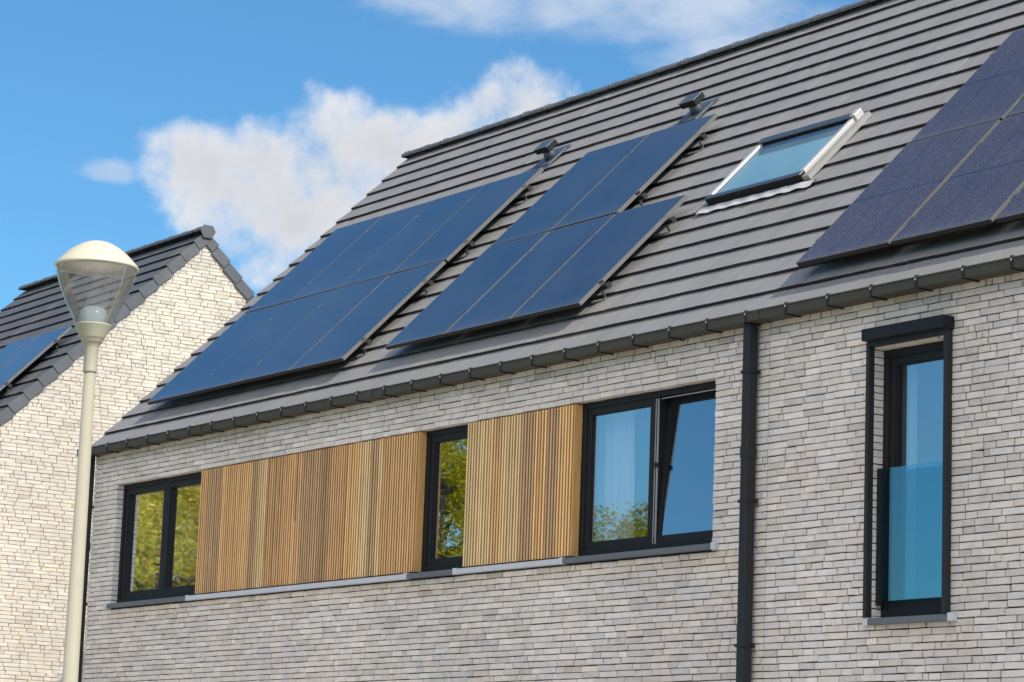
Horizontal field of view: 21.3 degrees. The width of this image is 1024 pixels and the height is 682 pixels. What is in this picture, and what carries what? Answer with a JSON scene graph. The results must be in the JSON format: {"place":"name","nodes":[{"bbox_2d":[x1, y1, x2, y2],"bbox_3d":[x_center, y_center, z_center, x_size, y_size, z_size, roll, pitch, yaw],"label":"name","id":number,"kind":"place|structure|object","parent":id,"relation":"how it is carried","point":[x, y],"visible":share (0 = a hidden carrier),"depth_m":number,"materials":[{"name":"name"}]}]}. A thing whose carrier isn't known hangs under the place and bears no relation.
{"place":"outdoors","nodes":[
{"label":"outdoors","id":0,"kind":"place"},
{"bbox_2d":[54,240,138,681],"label":"street lamp","id":1,"kind":"object","parent":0,"point":[93,324],"visible":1,"depth_m":17.70,"materials":[{"name":"white metal"}]},
{"bbox_2d":[0,0,861,311],"label":"sky","id":2,"kind":"structure","parent":0,"point":[128,125],"materials":[{"name":"blue"}]},
{"label":"ground","id":3,"kind":"structure","parent":0,"visible":0},
{"bbox_2d":[0,225,254,681],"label":"brick house","id":4,"kind":"structure","parent":3,"relation":"on","point":[191,291],"depth_m":38.29,"materials":[{"name":"brick"}]},
{"bbox_2d":[2,383,11,393],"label":"mounting rail","id":5,"kind":"object","parent":4,"relation":"attached to","point":[8,386],"visible":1,"depth_m":38.21,"materials":[{"name":"metal"}]},
{"bbox_2d":[0,335,38,368],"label":"solar panel","id":6,"kind":"object","parent":5,"relation":"attached to","point":[9,352],"visible":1,"depth_m":39.92,"materials":[{"name":"blue glass"}]},
{"bbox_2d":[0,326,71,390],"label":"solar panel","id":7,"kind":"object","parent":5,"relation":"attached to","point":[25,358],"visible":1,"depth_m":38.90,"materials":[{"name":"blue glass"}]},
{"bbox_2d":[51,340,61,350],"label":"mounting rail","id":8,"kind":"object","parent":4,"relation":"attached to","point":[59,342],"visible":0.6,"depth_m":38.73,"materials":[{"name":"metal"}]},
{"bbox_2d":[77,0,1023,681],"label":"brick house","id":9,"kind":"structure","parent":3,"relation":"on","point":[731,354],"depth_m":23.91,"materials":[{"name":"grey brick"}]},
{"bbox_2d":[117,472,212,602],"bbox_3d":[-3.762,2.156,29.651,0.110,1.327,2.019,9,-12,-34],"label":"window","id":10,"kind":"structure","parent":9,"relation":"in","point":[160,527],"depth_m":29.75,"materials":[{"name":"glass"}]},
{"bbox_2d":[359,339,372,354],"bbox_3d":[-2.667,0.319,29.042,4.326,0.111,0.109,-12,-62,54],"label":"mounting rail","id":11,"kind":"object","parent":9,"relation":"attached to","point":[369,342],"visible":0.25,"depth_m":27.34,"materials":[{"name":"metal"}]},
{"bbox_2d":[147,302,288,404],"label":"solar panel","id":12,"kind":"object","parent":11,"relation":"attached to","point":[199,369],"visible":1,"depth_m":30.55,"materials":[{"name":"blue glass"}]},
{"bbox_2d":[192,289,336,394],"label":"solar panel","id":13,"kind":"object","parent":11,"relation":"attached to","point":[247,356],"visible":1,"depth_m":29.69,"materials":[{"name":"blue glass"}]},
{"bbox_2d":[239,275,388,383],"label":"solar panel","id":14,"kind":"object","parent":11,"relation":"attached to","point":[308,333],"visible":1,"depth_m":28.83,"materials":[{"name":"blue glass"}]},
{"bbox_2d":[289,260,445,372],"bbox_3d":[-1.493,-0.251,28.030,1.660,0.041,1.073,-45,18,-31],"label":"solar panel","id":15,"kind":"object","parent":11,"relation":"attached to","point":[358,325],"visible":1,"depth_m":27.94,"materials":[{"name":"blue glass"}]},
{"bbox_2d":[420,280,433,294],"bbox_3d":[-2.062,-0.285,29.560,4.326,0.111,0.109,-12,-62,54],"label":"mounting rail","id":16,"kind":"object","parent":9,"relation":"attached to","point":[428,283],"visible":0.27,"depth_m":27.85,"materials":[{"name":"metal"}]},
{"bbox_2d":[422,425,482,571],"bbox_3d":[-0.528,1.456,25.062,0.110,1.327,0.844,9,-12,-34],"label":"window","id":17,"kind":"structure","parent":9,"relation":"in","point":[445,488],"depth_m":25.16,"materials":[{"name":"glass"}]},
{"bbox_2d":[461,240,474,255],"bbox_3d":[-1.649,-0.697,29.914,0.111,0.109,4.326,-45,18,-31],"label":"mounting rail","id":18,"kind":"object","parent":9,"relation":"attached to","point":[468,245],"visible":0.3,"depth_m":28.21,"materials":[{"name":"metal"}]},
{"bbox_2d":[245,215,382,313],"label":"solar panel","id":19,"kind":"object","parent":18,"relation":"attached to","point":[312,265],"visible":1,"depth_m":31.43,"materials":[{"name":"blue glass"}]},
{"bbox_2d":[291,200,432,300],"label":"solar panel","id":20,"kind":"object","parent":18,"relation":"attached to","point":[360,252],"visible":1,"depth_m":30.58,"materials":[{"name":"blue glass"}]},
{"bbox_2d":[340,184,485,287],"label":"solar panel","id":21,"kind":"object","parent":18,"relation":"attached to","point":[394,253],"visible":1,"depth_m":29.73,"materials":[{"name":"blue glass"}]},
{"bbox_2d":[391,167,543,273],"bbox_3d":[-0.474,-1.267,28.900,1.073,1.660,0.041,-12,-62,54],"label":"solar panel","id":22,"kind":"object","parent":18,"relation":"attached to","point":[465,224],"visible":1,"depth_m":28.82,"materials":[{"name":"blue glass"}]},
{"bbox_2d":[518,185,532,200],"bbox_3d":[-1.043,-1.301,30.433,0.111,0.109,4.326,-45,18,-31],"label":"mounting rail","id":23,"kind":"object","parent":9,"relation":"attached to","point":[527,189],"visible":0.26,"depth_m":28.73,"materials":[{"name":"metal"}]},
{"bbox_2d":[595,281,611,298],"bbox_3d":[-0.090,-0.249,25.411,0.111,0.109,3.312,-45,18,-31],"label":"mounting rail","id":24,"kind":"object","parent":9,"relation":"attached to","point":[605,286],"visible":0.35,"depth_m":24.11,"materials":[{"name":"metal"}]},
{"bbox_2d":[385,231,548,349],"bbox_3d":[-0.435,-0.492,26.552,1.063,1.660,0.041,-12,-62,54],"label":"solar panel","id":25,"kind":"object","parent":24,"relation":"attached to","point":[463,293],"visible":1,"depth_m":26.49,"materials":[{"name":"blue glass"}]},
{"bbox_2d":[446,214,614,335],"bbox_3d":[0.178,-0.624,25.683,1.660,0.042,1.063,-45,18,-31],"label":"solar panel","id":26,"kind":"object","parent":24,"relation":"attached to","point":[529,274],"visible":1,"depth_m":25.63,"materials":[{"name":"blue glass"}]},
{"bbox_2d":[510,194,687,320],"bbox_3d":[0.793,-0.758,24.808,1.660,0.041,1.073,-45,18,-31],"label":"solar panel","id":27,"kind":"object","parent":24,"relation":"attached to","point":[598,259],"visible":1,"depth_m":24.73,"materials":[{"name":"blue glass"}]},
{"bbox_2d":[595,411,634,541],"bbox_3d":[0.841,1.349,23.334,0.050,1.800,0.730,9,-12,-34],"label":"curtain","id":28,"kind":"object","parent":9,"relation":"hanging from","point":[615,485],"visible":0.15,"depth_m":23.30,"materials":[{"name":"white fabric"}]},
{"bbox_2d":[631,192,647,205],"bbox_3d":[0.622,-1.198,26.718,2.240,0.111,0.109,-12,-62,54],"label":"mounting rail","id":29,"kind":"object","parent":9,"relation":"attached to","point":[643,196],"visible":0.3,"depth_m":25.84,"materials":[{"name":"metal"}]},
{"bbox_2d":[490,134,648,246],"bbox_3d":[0.584,-1.507,27.425,1.063,1.660,0.041,-12,-62,54],"label":"solar panel","id":30,"kind":"object","parent":29,"relation":"attached to","point":[586,174],"visible":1,"depth_m":27.39,"materials":[{"name":"blue glass"}]},
{"bbox_2d":[552,113,717,229],"bbox_3d":[1.198,-1.642,26.550,1.073,1.660,0.041,-12,-62,54],"label":"solar panel","id":31,"kind":"object","parent":29,"relation":"attached to","point":[623,184],"visible":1,"depth_m":26.48,"materials":[{"name":"blue glass"}]},
{"bbox_2d":[579,381,717,555],"bbox_3d":[1.217,1.091,22.653,0.193,1.327,1.901,9,-12,-34],"label":"window","id":32,"kind":"structure","parent":9,"relation":"in","point":[664,404],"depth_m":22.63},
{"bbox_2d":[661,216,676,232],"bbox_3d":[0.516,-0.853,25.930,0.111,0.109,3.312,-45,18,-31],"label":"mounting rail","id":33,"kind":"object","parent":9,"relation":"attached to","point":[670,220],"visible":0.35,"depth_m":24.62,"materials":[{"name":"metal"}]},
{"bbox_2d":[692,133,707,148],"bbox_3d":[1.228,-1.802,27.237,2.240,0.111,0.109,-12,-62,54],"label":"mounting rail","id":34,"kind":"object","parent":9,"relation":"attached to","point":[702,137],"visible":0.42,"depth_m":26.36,"materials":[{"name":"metal"}]},
{"bbox_2d":[900,364,917,598],"bbox_3d":[2.941,1.121,20.337,0.050,2.250,0.190,9,-12,-34],"label":"curtain","id":35,"kind":"object","parent":9,"relation":"hanging from","point":[908,497],"visible":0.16,"depth_m":20.31,"materials":[{"name":"white fabric"}]},
{"bbox_2d":[881,341,944,617],"bbox_3d":[3.030,1.018,19.953,0.110,2.004,0.800,9,-12,-34],"label":"window","id":36,"kind":"structure","parent":9,"relation":"in","point":[894,359],"depth_m":20.15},
{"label":"mounting rail","id":37,"kind":"object","parent":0,"visible":0},
{"bbox_2d":[796,119,999,266],"bbox_3d":[3.037,-1.164,21.391,1.660,0.042,1.063,-45,18,-31],"label":"solar panel","id":38,"kind":"object","parent":37,"relation":"attached to","point":[896,194],"visible":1,"depth_m":21.32,"materials":[{"name":"blue glass"}]},
{"bbox_2d":[891,113,1023,244],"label":"solar panel","id":39,"kind":"object","parent":37,"relation":"attached to","point":[983,184],"visible":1,"depth_m":20.42,"materials":[{"name":"blue glass"}]},
{"bbox_2d":[995,186,1023,222],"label":"solar panel","id":40,"kind":"object","parent":37,"relation":"attached to","point":[1013,209],"visible":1,"depth_m":19.57,"materials":[{"name":"blue glass"}]},
{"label":"mounting rail","id":41,"kind":"object","parent":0,"visible":0},
{"bbox_2d":[910,29,1023,142],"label":"solar panel","id":42,"kind":"object","parent":41,"relation":"attached to","point":[991,89],"visible":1,"depth_m":22.20,"materials":[{"name":"blue glass"}]},
{"bbox_2d":[1005,95,1023,116],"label":"solar panel","id":43,"kind":"object","parent":41,"relation":"attached to","point":[1018,108],"visible":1,"depth_m":21.35,"materials":[{"name":"blue glass"}]}
]}

